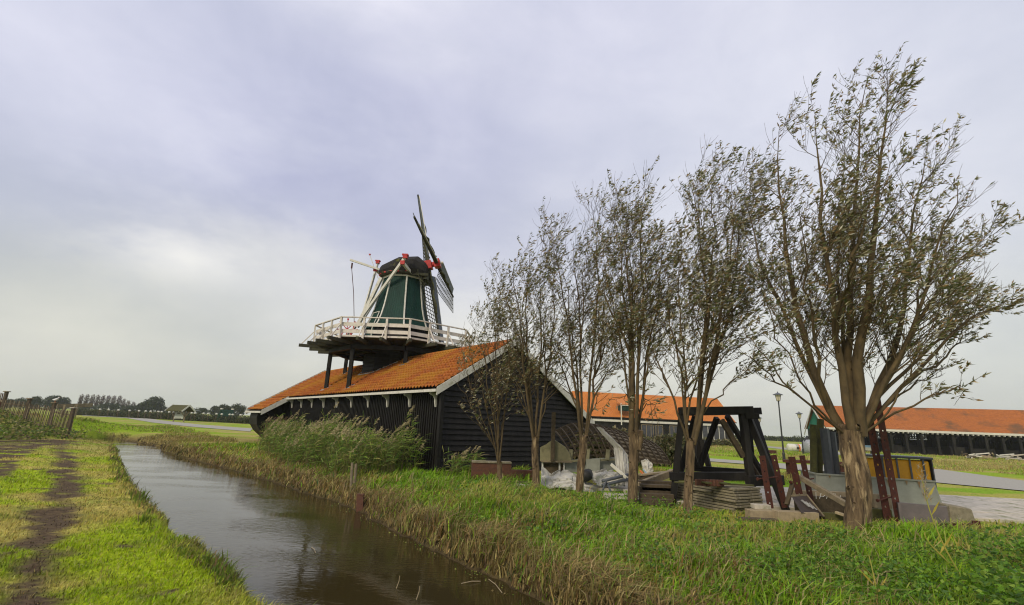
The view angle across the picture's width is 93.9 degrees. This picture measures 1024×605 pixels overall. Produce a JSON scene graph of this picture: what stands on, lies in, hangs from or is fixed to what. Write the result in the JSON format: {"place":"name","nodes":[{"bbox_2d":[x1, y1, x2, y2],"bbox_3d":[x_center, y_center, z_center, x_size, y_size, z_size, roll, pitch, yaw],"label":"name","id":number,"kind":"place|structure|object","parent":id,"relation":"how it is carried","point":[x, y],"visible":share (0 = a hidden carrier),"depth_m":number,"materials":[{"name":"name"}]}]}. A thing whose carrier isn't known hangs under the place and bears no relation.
{"place":"outdoors","nodes":[
{"label":"outdoors","id":0,"kind":"place"},
{"bbox_2d":[0,435,324,604],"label":"grass","id":1,"kind":"structure","parent":0,"point":[237,598],"depth_m":7.03,"materials":[{"name":"plant"}]},
{"bbox_2d":[83,415,251,430],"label":"path","id":2,"kind":"structure","parent":0,"point":[192,425],"depth_m":69.52,"materials":[{"name":"concrete"}]},
{"bbox_2d":[94,438,544,604],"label":"water","id":3,"kind":"structure","parent":0,"point":[277,531],"depth_m":9.22,"materials":[{"name":"grey liquid"}]},
{"bbox_2d":[0,406,1023,604],"bbox_3d":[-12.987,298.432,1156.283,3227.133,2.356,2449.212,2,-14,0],"label":"ground","id":4,"kind":"structure","parent":0,"point":[9,467],"depth_m":10.59,"materials":[{"name":"plant"}]},
{"bbox_2d":[30,396,44,410],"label":"round tree","id":5,"kind":"object","parent":4,"relation":"on","point":[38,400],"visible":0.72,"depth_m":196.79,"materials":[{"name":"green plant"}]},
{"bbox_2d":[0,391,77,438],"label":"picket fence","id":6,"kind":"object","parent":4,"relation":"on","point":[52,411],"visible":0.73,"depth_m":33.04,"materials":[{"name":"wood"}]},
{"bbox_2d":[0,408,86,439],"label":"weeds","id":7,"kind":"object","parent":4,"relation":"on","point":[28,429],"visible":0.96,"depth_m":30.31,"materials":[{"name":"green plant"}]},
{"bbox_2d":[43,395,64,408],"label":"round tree","id":8,"kind":"object","parent":4,"relation":"on","point":[48,401],"visible":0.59,"depth_m":214.59,"materials":[{"name":"green plant"}]},
{"bbox_2d":[56,403,92,418],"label":"wooden barrier","id":9,"kind":"object","parent":4,"relation":"on","point":[64,406],"visible":0.55,"depth_m":41.27,"materials":[{"name":"grey wood"}]},
{"bbox_2d":[97,402,121,411],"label":"round tree","id":10,"kind":"object","parent":4,"relation":"on","point":[110,406],"visible":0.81,"depth_m":215.94,"materials":[{"name":"green plant"}]},
{"bbox_2d":[6,410,257,455],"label":"grass","id":11,"kind":"structure","parent":4,"relation":"on","point":[184,438],"depth_m":37.63,"materials":[{"name":"plant"}]},
{"bbox_2d":[136,401,152,412],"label":"round tree","id":12,"kind":"object","parent":4,"relation":"on","point":[146,405],"visible":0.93,"depth_m":209.14,"materials":[{"name":"green plant"}]},
{"bbox_2d":[142,396,165,412],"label":"round tree","id":13,"kind":"object","parent":4,"relation":"on","point":[156,402],"visible":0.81,"depth_m":219.00,"materials":[{"name":"green plant"}]},
{"bbox_2d":[77,408,249,423],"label":"hedge","id":14,"kind":"object","parent":4,"relation":"on","point":[198,417],"visible":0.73,"depth_m":108.52,"materials":[{"name":"green plant"}]},
{"bbox_2d":[164,404,195,421],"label":"information shelter","id":15,"kind":"object","parent":4,"relation":"on","point":[183,409],"visible":0.98,"depth_m":87.05,"materials":[{"name":"grey wood"}]},
{"bbox_2d":[216,408,233,420],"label":"gate frame","id":16,"kind":"object","parent":4,"relation":"on","point":[225,413],"visible":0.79,"depth_m":100.71,"materials":[{"name":"green paint"}]},
{"bbox_2d":[229,403,246,416],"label":"round tree","id":17,"kind":"object","parent":4,"relation":"on","point":[239,410],"visible":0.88,"depth_m":204.08,"materials":[{"name":"green plant"}]},
{"bbox_2d":[256,402,431,480],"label":"reeds","id":18,"kind":"object","parent":4,"relation":"on","point":[336,441],"visible":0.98,"depth_m":17.74,"materials":[{"name":"green plant"}]},
{"bbox_2d":[356,493,364,511],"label":"marker block","id":19,"kind":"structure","parent":4,"relation":"on","point":[360,503],"depth_m":12.59,"materials":[{"name":"brown brick"}]},
{"bbox_2d":[245,339,594,471],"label":"barn","id":20,"kind":"structure","parent":4,"relation":"on","point":[426,385],"depth_m":19.96,"materials":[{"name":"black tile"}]},
{"bbox_2d":[299,194,474,389],"bbox_3d":[-6.798,-0.989,29.872,10.375,13.482,10.821,2,-14,0],"label":"windmill","id":21,"kind":"object","parent":20,"relation":"on","point":[397,326],"visible":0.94,"depth_m":28.03,"materials":[{"name":"green wood"}]},
{"bbox_2d":[170,441,752,604],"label":"dead stalks","id":22,"kind":"object","parent":4,"relation":"on","point":[577,581],"visible":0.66,"depth_m":7.74,"materials":[{"name":"brown plant"}]},
{"bbox_2d":[442,445,486,476],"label":"reeds","id":23,"kind":"object","parent":4,"relation":"on","point":[458,461],"visible":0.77,"depth_m":16.14,"materials":[{"name":"green plant"}]},
{"bbox_2d":[455,269,536,479],"bbox_3d":[-0.576,2.230,14.825,2.638,6.835,2.141,2,-14,0],"label":"pollard willow","id":24,"kind":"object","parent":4,"relation":"on","point":[497,381],"visible":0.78,"depth_m":14.80,"materials":[{"name":"green plant"}]},
{"bbox_2d":[471,460,531,481],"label":"brick wall","id":25,"kind":"structure","parent":4,"relation":"on","point":[480,467],"depth_m":15.41,"materials":[{"name":"brown brick"}]},
{"bbox_2d":[484,220,589,489],"bbox_3d":[0.646,1.365,14.361,3.354,8.368,2.571,2,-14,0],"label":"pollard willow","id":26,"kind":"object","parent":4,"relation":"on","point":[535,433],"visible":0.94,"depth_m":14.27,"materials":[{"name":"green plant"}]},
{"bbox_2d":[541,466,597,491],"bbox_3d":[1.770,5.320,14.267,1.889,0.751,1.108,2,-14,0],"label":"tarpaulin","id":27,"kind":"object","parent":4,"relation":"on","point":[566,478],"visible":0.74,"depth_m":14.11,"materials":[{"name":"plastic"}]},
{"bbox_2d":[584,469,592,481],"bbox_3d":[2.263,5.215,14.445,0.332,0.340,0.596,-2,-15,16],"label":"black barrel","id":28,"kind":"object","parent":27,"relation":"on","point":[588,474],"visible":0.6,"depth_m":14.18,"materials":[{"name":"plastic"}]},
{"bbox_2d":[528,178,644,491],"bbox_3d":[2.330,0.693,14.591,3.746,9.939,2.733,2,-14,0],"label":"pollard willow","id":29,"kind":"object","parent":4,"relation":"on","point":[583,440],"visible":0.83,"depth_m":14.40,"materials":[{"name":"green plant"}]},
{"bbox_2d":[450,478,744,578],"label":"weeds","id":30,"kind":"object","parent":4,"relation":"on","point":[659,534],"visible":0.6,"depth_m":8.68,"materials":[{"name":"green plant"}]},
{"bbox_2d":[179,441,1023,604],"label":"grass","id":31,"kind":"structure","parent":4,"relation":"on","point":[503,499],"depth_m":8.10,"materials":[{"name":"plant"}]},
{"bbox_2d":[540,412,671,473],"bbox_3d":[3.083,4.942,16.742,5.112,1.924,2.859,6,-15,-15],"label":"debris pile","id":32,"kind":"object","parent":4,"relation":"on","point":[553,452],"visible":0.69,"depth_m":15.66,"materials":[{"name":"grey wood"}]},
{"bbox_2d":[570,433,607,459],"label":"roof tiles","id":33,"kind":"object","parent":32,"relation":"on","point":[595,447],"visible":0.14,"depth_m":21.22,"materials":[{"name":"grey tile"}]},
{"bbox_2d":[596,427,628,478],"bbox_3d":[3.219,4.625,14.737,0.706,1.496,1.022,13,-18,-36],"label":"plastic sheet","id":34,"kind":"object","parent":32,"relation":"hanging from","point":[621,459],"visible":0.84,"depth_m":14.62,"materials":[{"name":"plastic"}]},
{"bbox_2d":[641,459,652,472],"bbox_3d":[4.264,5.150,15.044,0.348,0.449,0.279,2,-14,0],"label":"plastic sheet","id":35,"kind":"object","parent":32,"relation":"hanging from","point":[647,465],"visible":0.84,"depth_m":15.03,"materials":[{"name":"white plastic"}]},
{"bbox_2d":[592,469,624,486],"bbox_3d":[2.910,5.255,14.339,1.067,0.464,0.793,2,-14,0],"label":"tarpaulin","id":36,"kind":"object","parent":4,"relation":"on","point":[599,476],"visible":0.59,"depth_m":14.23,"materials":[{"name":"plastic"}]},
{"bbox_2d":[588,155,693,505],"bbox_3d":[3.470,0.681,12.898,2.904,9.231,2.964,-5,-16,26],"label":"pollard willow","id":37,"kind":"object","parent":4,"relation":"on","point":[635,434],"visible":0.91,"depth_m":12.65,"materials":[{"name":"green plant"}]},
{"bbox_2d":[604,492,682,504],"bbox_3d":[3.378,5.104,12.457,1.965,0.090,0.985,1,-14,6],"label":"concrete slab","id":38,"kind":"object","parent":4,"relation":"on","point":[622,494],"depth_m":12.25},
{"bbox_2d":[638,486,670,492],"bbox_3d":[3.687,4.789,12.231,0.900,0.140,0.220,2,-14,0],"label":"timber","id":39,"kind":"object","parent":38,"relation":"on","point":[648,490],"visible":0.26,"depth_m":12.12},
{"bbox_2d":[640,483,670,490],"bbox_3d":[3.682,4.731,12.246,0.767,0.140,0.220,2,-14,0],"label":"timber","id":40,"kind":"object","parent":39,"relation":"on","point":[652,486],"visible":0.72,"depth_m":12.15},
{"bbox_2d":[638,492,673,500],"bbox_3d":[3.589,4.827,11.911,0.834,0.140,0.220,2,-14,0],"label":"timber","id":41,"kind":"object","parent":38,"relation":"on","point":[661,495],"visible":0.84,"depth_m":11.81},
{"bbox_2d":[570,391,736,439],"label":"barn","id":42,"kind":"structure","parent":4,"relation":"on","point":[619,418],"depth_m":78.73,"materials":[{"name":"orange tile"}]},
{"bbox_2d":[641,424,655,437],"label":"window","id":43,"kind":"structure","parent":42,"relation":"in","point":[648,429],"depth_m":77.11,"materials":[{"name":"grey glass"}]},
{"bbox_2d":[702,426,724,439],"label":"window","id":44,"kind":"structure","parent":42,"relation":"in","point":[720,433],"depth_m":78.84,"materials":[{"name":"white glass"}]},
{"bbox_2d":[627,431,684,465],"bbox_3d":[7.254,7.706,25.013,3.796,1.921,2.142,2,-14,0],"label":"bush","id":45,"kind":"object","parent":4,"relation":"on","point":[666,443],"visible":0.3,"depth_m":24.71,"materials":[{"name":"green plant"}]},
{"bbox_2d":[639,498,673,505],"bbox_3d":[3.522,4.871,11.692,0.777,0.140,0.220,2,-14,0],"label":"timber","id":46,"kind":"object","parent":4,"relation":"on","point":[650,501],"visible":0.72,"depth_m":11.59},
{"bbox_2d":[644,436,741,446],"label":"reed hedge","id":47,"kind":"object","parent":4,"relation":"on","point":[720,442],"visible":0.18,"depth_m":69.34,"materials":[{"name":"green plant"}]},
{"bbox_2d":[625,135,790,513],"bbox_3d":[4.766,0.155,11.477,4.414,9.573,2.787,9,-16,-25],"label":"pollard willow","id":48,"kind":"object","parent":4,"relation":"on","point":[725,277],"visible":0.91,"depth_m":11.38,"materials":[{"name":"green plant"}]},
{"bbox_2d":[713,507,743,513],"bbox_3d":[5.099,4.849,11.164,0.475,0.050,0.616,10,-16,-26],"label":"paving slab","id":49,"kind":"object","parent":4,"relation":"on","point":[715,508],"depth_m":11.15,"materials":[{"name":"grey concrete"}]},
{"bbox_2d":[714,505,744,510],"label":"paving slab","id":50,"kind":"object","parent":49,"relation":"on","point":[726,507],"depth_m":11.01,"materials":[{"name":"grey concrete"}]},
{"bbox_2d":[714,502,749,507],"bbox_3d":[5.144,4.731,11.198,0.475,0.050,0.616,10,-16,-27],"label":"paving slab","id":51,"kind":"object","parent":50,"relation":"on","point":[732,506],"depth_m":11.00,"materials":[{"name":"grey concrete"}]},
{"bbox_2d":[714,499,749,504],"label":"paving slab","id":52,"kind":"structure","parent":51,"relation":"on","point":[738,503],"depth_m":11.02,"materials":[{"name":"grey concrete"}]},
{"bbox_2d":[713,496,748,502],"bbox_3d":[5.107,4.600,11.193,0.475,0.050,0.616,10,-16,-27],"label":"paving slab","id":53,"kind":"object","parent":52,"relation":"on","point":[728,499],"depth_m":11.01,"materials":[{"name":"grey concrete"}]},
{"bbox_2d":[714,494,749,499],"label":"paving slab","id":54,"kind":"structure","parent":53,"relation":"on","point":[733,497],"depth_m":11.02,"materials":[{"name":"grey concrete"}]},
{"bbox_2d":[713,491,748,496],"bbox_3d":[5.140,4.482,11.230,0.475,0.050,0.616,10,-16,-27],"label":"paving slab","id":55,"kind":"object","parent":54,"relation":"on","point":[731,494],"depth_m":11.03,"materials":[{"name":"grey concrete"}]},
{"bbox_2d":[711,488,746,493],"bbox_3d":[5.110,4.425,11.263,0.475,0.050,0.616,10,-16,-26],"label":"paving slab","id":56,"kind":"object","parent":55,"relation":"on","point":[726,491],"depth_m":11.06,"materials":[{"name":"grey concrete"}]},
{"bbox_2d":[712,485,747,490],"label":"paving slab","id":57,"kind":"object","parent":56,"relation":"on","point":[729,487],"depth_m":11.09,"materials":[{"name":"grey concrete"}]},
{"bbox_2d":[669,406,789,509],"bbox_3d":[5.678,4.058,12.963,3.428,2.578,2.406,2,-14,0],"label":"timber trestle","id":58,"kind":"object","parent":4,"relation":"on","point":[748,432],"visible":0.7,"depth_m":12.31,"materials":[{"name":"black wood"}]},
{"bbox_2d":[738,516,778,521],"bbox_3d":[5.043,4.460,9.774,0.743,0.100,0.200,1,-14,4],"label":"timber","id":59,"kind":"object","parent":4,"relation":"on","point":[753,518],"visible":0.32,"depth_m":9.71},
{"bbox_2d":[745,508,774,517],"bbox_3d":[5.269,4.495,10.155,0.532,0.180,0.260,2,-14,0],"label":"timber","id":60,"kind":"object","parent":4,"relation":"on","point":[763,513],"visible":0.66,"depth_m":10.04,"materials":[{"name":"wood"}]},
{"bbox_2d":[750,503,770,509],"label":"timber","id":61,"kind":"object","parent":60,"relation":"on","point":[759,506],"visible":1,"depth_m":10.29,"materials":[{"name":"wood"}]},
{"bbox_2d":[759,456,773,507],"bbox_3d":[5.634,3.972,10.602,0.224,1.108,0.014,2,-14,0],"label":"perforated strip","id":62,"kind":"object","parent":4,"relation":"on","point":[765,477],"visible":0.97,"depth_m":10.60,"materials":[{"name":"metal"}]},
{"bbox_2d":[734,435,808,441],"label":"hedge","id":63,"kind":"object","parent":4,"relation":"on","point":[778,438],"visible":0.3,"depth_m":178.52,"materials":[{"name":"green plant"}]},
{"bbox_2d":[762,501,794,509],"bbox_3d":[7.359,5.165,12.071,1.965,0.090,0.985,1,-14,6],"label":"concrete slab","id":64,"kind":"object","parent":4,"relation":"on","point":[776,505],"depth_m":11.86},
{"bbox_2d":[771,455,787,507],"bbox_3d":[6.135,4.101,10.987,0.299,1.158,0.044,2,-14,0],"label":"perforated strip","id":65,"kind":"object","parent":4,"relation":"on","point":[780,487],"visible":0.96,"depth_m":10.98,"materials":[{"name":"metal"}]},
{"bbox_2d":[773,391,785,458],"bbox_3d":[20.517,9.430,36.511,0.720,5.203,0.720,2,-14,0],"label":"street lamp","id":66,"kind":"object","parent":4,"relation":"on","point":[778,396],"visible":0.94,"depth_m":36.57,"materials":[{"name":"black metal"}]},
{"bbox_2d":[784,483,793,505],"bbox_3d":[6.214,4.286,10.709,0.343,0.463,0.090,10,-17,-29],"label":"prop","id":67,"kind":"object","parent":4,"relation":"on","point":[789,494],"visible":1,"depth_m":10.68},
{"bbox_2d":[788,456,802,494],"bbox_3d":[6.420,3.967,10.818,0.258,0.929,0.014,2,-14,0],"label":"perforated strip","id":68,"kind":"object","parent":4,"relation":"on","point":[795,478],"visible":0.88,"depth_m":10.82,"materials":[{"name":"metal"}]},
{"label":"threaded rod","id":69,"kind":"object","parent":68,"relation":"attached to","visible":0},
{"bbox_2d":[799,475,844,505],"bbox_3d":[6.747,4.084,10.430,0.120,0.522,1.021,9,-16,-23],"label":"plank","id":70,"kind":"object","parent":69,"relation":"on","point":[824,491],"visible":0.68,"depth_m":10.37,"materials":[{"name":"brown wood"}]},
{"bbox_2d":[772,509,819,521],"bbox_3d":[5.934,4.475,10.012,0.850,0.200,0.240,2,-14,0],"label":"timber","id":71,"kind":"object","parent":4,"relation":"on","point":[786,515],"visible":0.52,"depth_m":9.91,"materials":[{"name":"wood"}]},
{"bbox_2d":[791,494,824,516],"bbox_3d":[6.214,4.310,10.157,0.595,0.408,0.405,7,-15,-17],"label":"chalked board","id":72,"kind":"object","parent":71,"relation":"on","point":[804,502],"visible":1,"depth_m":10.18,"materials":[{"name":"grey wood"}]},
{"bbox_2d":[799,455,813,501],"bbox_3d":[6.839,4.128,11.091,0.252,1.121,0.036,5,-15,-11],"label":"perforated strip","id":73,"kind":"object","parent":4,"relation":"on","point":[805,471],"visible":0.64,"depth_m":11.13,"materials":[{"name":"metal"}]},
{"bbox_2d":[803,436,809,453],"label":"field boiler","id":74,"kind":"object","parent":4,"relation":"on","point":[806,444],"visible":0.34,"depth_m":52.80,"materials":[{"name":"white metal"}]},
{"bbox_2d":[782,459,843,477],"bbox_3d":[13.044,7.181,20.489,2.473,0.806,0.450,-4,-16,23],"label":"rusty girder","id":75,"kind":"object","parent":4,"relation":"on","point":[788,469],"visible":0.24,"depth_m":20.74,"materials":[{"name":"metal"}]},
{"bbox_2d":[810,424,817,472],"bbox_3d":[8.010,4.342,12.700,0.393,2.154,0.170,2,-14,0],"label":"pile","id":76,"kind":"object","parent":4,"relation":"on","point":[813,451],"visible":0.66,"depth_m":12.75,"materials":[{"name":"wood"}]},
{"bbox_2d":[792,490,845,496],"bbox_3d":[7.423,4.582,11.445,1.451,0.140,0.120,2,-14,0],"label":"board","id":77,"kind":"object","parent":4,"relation":"on","point":[837,493],"visible":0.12,"depth_m":11.39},
{"bbox_2d":[817,419,823,472],"bbox_3d":[8.357,4.351,13.011,0.511,2.325,0.170,2,-14,0],"label":"pile","id":78,"kind":"object","parent":4,"relation":"on","point":[820,423],"visible":0.53,"depth_m":13.05,"materials":[{"name":"wood"}]},
{"bbox_2d":[638,444,1023,484],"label":"grass","id":79,"kind":"structure","parent":4,"relation":"on","point":[1007,466],"depth_m":40.60,"materials":[{"name":"plant"}]},
{"bbox_2d":[819,512,842,520],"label":"timber","id":80,"kind":"object","parent":4,"relation":"on","point":[830,515],"visible":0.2,"depth_m":10.05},
{"bbox_2d":[794,493,872,512],"bbox_3d":[7.549,4.694,11.143,1.871,0.523,0.181,2,-14,0],"label":"board","id":81,"kind":"object","parent":4,"relation":"on","point":[824,503],"visible":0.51,"depth_m":11.08,"materials":[{"name":"wood"}]},
{"bbox_2d":[830,432,840,474],"bbox_3d":[8.687,4.303,12.820,0.132,1.624,0.143,2,-14,0],"label":"pile","id":82,"kind":"object","parent":4,"relation":"on","point":[834,447],"visible":0.65,"depth_m":12.84,"materials":[{"name":"grey metal"}]},
{"bbox_2d":[715,41,1023,531],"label":"pollard willow","id":83,"kind":"object","parent":4,"relation":"on","point":[860,417],"visible":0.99,"depth_m":9.73,"materials":[{"name":"green plant"}]},
{"bbox_2d":[799,469,941,516],"bbox_3d":[9.011,4.873,12.164,2.784,0.926,1.289,-4,-16,24],"label":"steel trough","id":84,"kind":"object","parent":4,"relation":"on","point":[909,490],"visible":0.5,"depth_m":11.51,"materials":[{"name":"metal"}]},
{"bbox_2d":[819,428,833,473],"bbox_3d":[8.348,4.201,12.636,0.197,1.704,0.220,2,-14,0],"label":"pile","id":85,"kind":"object","parent":84,"relation":"in","point":[826,451],"visible":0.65,"depth_m":12.64,"materials":[{"name":"grey metal"}]},
{"bbox_2d":[866,454,936,487],"bbox_3d":[9.677,4.346,12.229,1.600,0.853,0.780,-4,-16,22],"label":"plastic container","id":86,"kind":"object","parent":84,"relation":"in","point":[905,468],"visible":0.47,"depth_m":11.87,"materials":[{"name":"plastic"}]},
{"bbox_2d":[857,555,886,599],"bbox_3d":[4.117,3.163,5.433,0.323,0.546,0.034,2,-14,0],"label":"tall reed","id":87,"kind":"object","parent":4,"relation":"on","point":[873,577],"visible":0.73,"depth_m":5.45,"materials":[{"name":"green plant"}]},
{"bbox_2d":[868,423,891,520],"bbox_3d":[8.122,3.600,10.620,0.259,2.385,0.014,2,-14,0],"label":"perforated strip","id":88,"kind":"object","parent":4,"relation":"on","point":[878,471],"visible":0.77,"depth_m":10.57,"materials":[{"name":"metal"}]},
{"bbox_2d":[872,494,891,508],"bbox_3d":[8.488,4.562,10.997,0.402,0.300,0.100,2,-14,0],"label":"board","id":89,"kind":"object","parent":4,"relation":"on","point":[875,504],"visible":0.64,"depth_m":10.95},
{"bbox_2d":[872,508,892,520],"bbox_3d":[7.973,4.709,10.644,0.889,0.240,0.120,2,-14,0],"label":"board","id":90,"kind":"object","parent":4,"relation":"on","point":[877,512],"visible":0.14,"depth_m":10.59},
{"bbox_2d":[743,516,1023,604],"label":"weeds","id":91,"kind":"object","parent":4,"relation":"on","point":[890,565],"visible":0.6,"depth_m":5.91,"materials":[{"name":"green plant"}]},
{"bbox_2d":[876,399,898,522],"bbox_3d":[8.294,3.459,10.555,0.254,2.628,0.023,4,-14,-6],"label":"perforated strip","id":92,"kind":"object","parent":4,"relation":"on","point":[888,463],"visible":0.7,"depth_m":10.52,"materials":[{"name":"metal"}]},
{"bbox_2d":[804,405,1023,458],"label":"barn","id":93,"kind":"structure","parent":4,"relation":"on","point":[945,431],"depth_m":70.00,"materials":[{"name":"orange tile"}]},
{"bbox_2d":[896,502,949,522],"bbox_3d":[8.650,4.519,10.080,0.828,0.500,0.350,-6,-16,28],"label":"concrete block","id":94,"kind":"object","parent":4,"relation":"on","point":[908,511],"visible":0.54,"depth_m":10.07,"materials":[{"name":"concrete"}]},
{"bbox_2d":[924,532,954,568],"bbox_3d":[5.523,3.227,6.050,0.541,0.592,0.032,2,-14,0],"label":"tall reed","id":95,"kind":"object","parent":4,"relation":"on","point":[940,554],"visible":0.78,"depth_m":6.07,"materials":[{"name":"green plant"}]},
{"bbox_2d":[916,463,965,581],"bbox_3d":[5.193,2.696,5.762,0.474,1.483,0.152,2,-14,0],"label":"tall reed","id":96,"kind":"object","parent":4,"relation":"on","point":[925,493],"visible":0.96,"depth_m":5.83,"materials":[{"name":"green plant"}]},
{"bbox_2d":[938,502,974,522],"bbox_3d":[9.490,4.594,10.198,0.602,0.575,0.350,2,-14,0],"label":"stone block","id":97,"kind":"object","parent":4,"relation":"on","point":[955,512],"depth_m":10.06,"materials":[{"name":"stone"}]},
{"bbox_2d":[966,526,1023,604],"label":"weeds","id":98,"kind":"object","parent":4,"relation":"on","point":[1016,585],"visible":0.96,"depth_m":5.02,"materials":[{"name":"green plant"}]},
{"bbox_2d":[973,512,1023,523],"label":"concrete slab","id":99,"kind":"structure","parent":4,"relation":"on","point":[992,517],"depth_m":11.37,"materials":[{"name":"concrete"}]},
{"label":"strut","id":100,"kind":"object","parent":4,"relation":"on","visible":0},
{"bbox_2d":[601,478,627,486],"bbox_3d":[2.981,5.156,13.730,1.012,0.230,0.088,10,-17,-29],"label":"metal pipe","id":101,"kind":"object","parent":100,"relation":"on","point":[617,481],"visible":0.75,"depth_m":13.70,"materials":[{"name":"grey metal"}]},
{"bbox_2d":[601,473,627,482],"bbox_3d":[2.976,5.041,13.759,0.996,0.240,0.088,11,-17,-30],"label":"metal pipe","id":102,"kind":"object","parent":101,"relation":"on","point":[612,478],"visible":0.84,"depth_m":13.68,"materials":[{"name":"grey metal"}]},
{"bbox_2d":[0,0,1023,442],"label":"sky","id":103,"kind":"structure","parent":0,"point":[189,189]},
{"bbox_2d":[596,484,627,490],"bbox_3d":[3.560,5.622,14.421,1.965,0.090,0.985,1,-14,6],"label":"concrete slab","id":104,"kind":"object","parent":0,"point":[621,488],"depth_m":14.12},
{"bbox_2d":[710,458,1023,490],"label":"path","id":105,"kind":"structure","parent":0,"point":[952,477],"depth_m":24.12,"materials":[{"name":"concrete"}]},
{"bbox_2d":[939,495,980,499],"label":"concrete slab","id":106,"kind":"structure","parent":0,"point":[952,496],"depth_m":15.21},
{"bbox_2d":[941,498,1023,505],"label":"concrete slab","id":107,"kind":"structure","parent":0,"point":[986,502],"depth_m":14.38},
{"bbox_2d":[946,502,1023,508],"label":"concrete slab","id":108,"kind":"structure","parent":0,"point":[990,505],"depth_m":13.53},
{"bbox_2d":[962,506,1023,514],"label":"concrete slab","id":109,"kind":"structure","parent":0,"point":[987,510],"depth_m":12.40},
{"bbox_2d":[963,496,1023,501],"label":"concrete slab","id":110,"kind":"structure","parent":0,"point":[1001,499],"depth_m":15.26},
{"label":"paving slab","id":111,"kind":"object","parent":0,"visible":0},
{"bbox_2d":[638,480,671,484],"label":"timber","id":112,"kind":"object","parent":111,"relation":"on","point":[654,482],"visible":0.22,"depth_m":12.46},
{"bbox_2d":[638,469,672,485],"bbox_3d":[3.867,4.742,12.864,1.481,0.476,0.120,12,-17,-32],"label":"timber","id":113,"kind":"object","parent":112,"relation":"on","point":[662,476],"visible":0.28,"depth_m":12.92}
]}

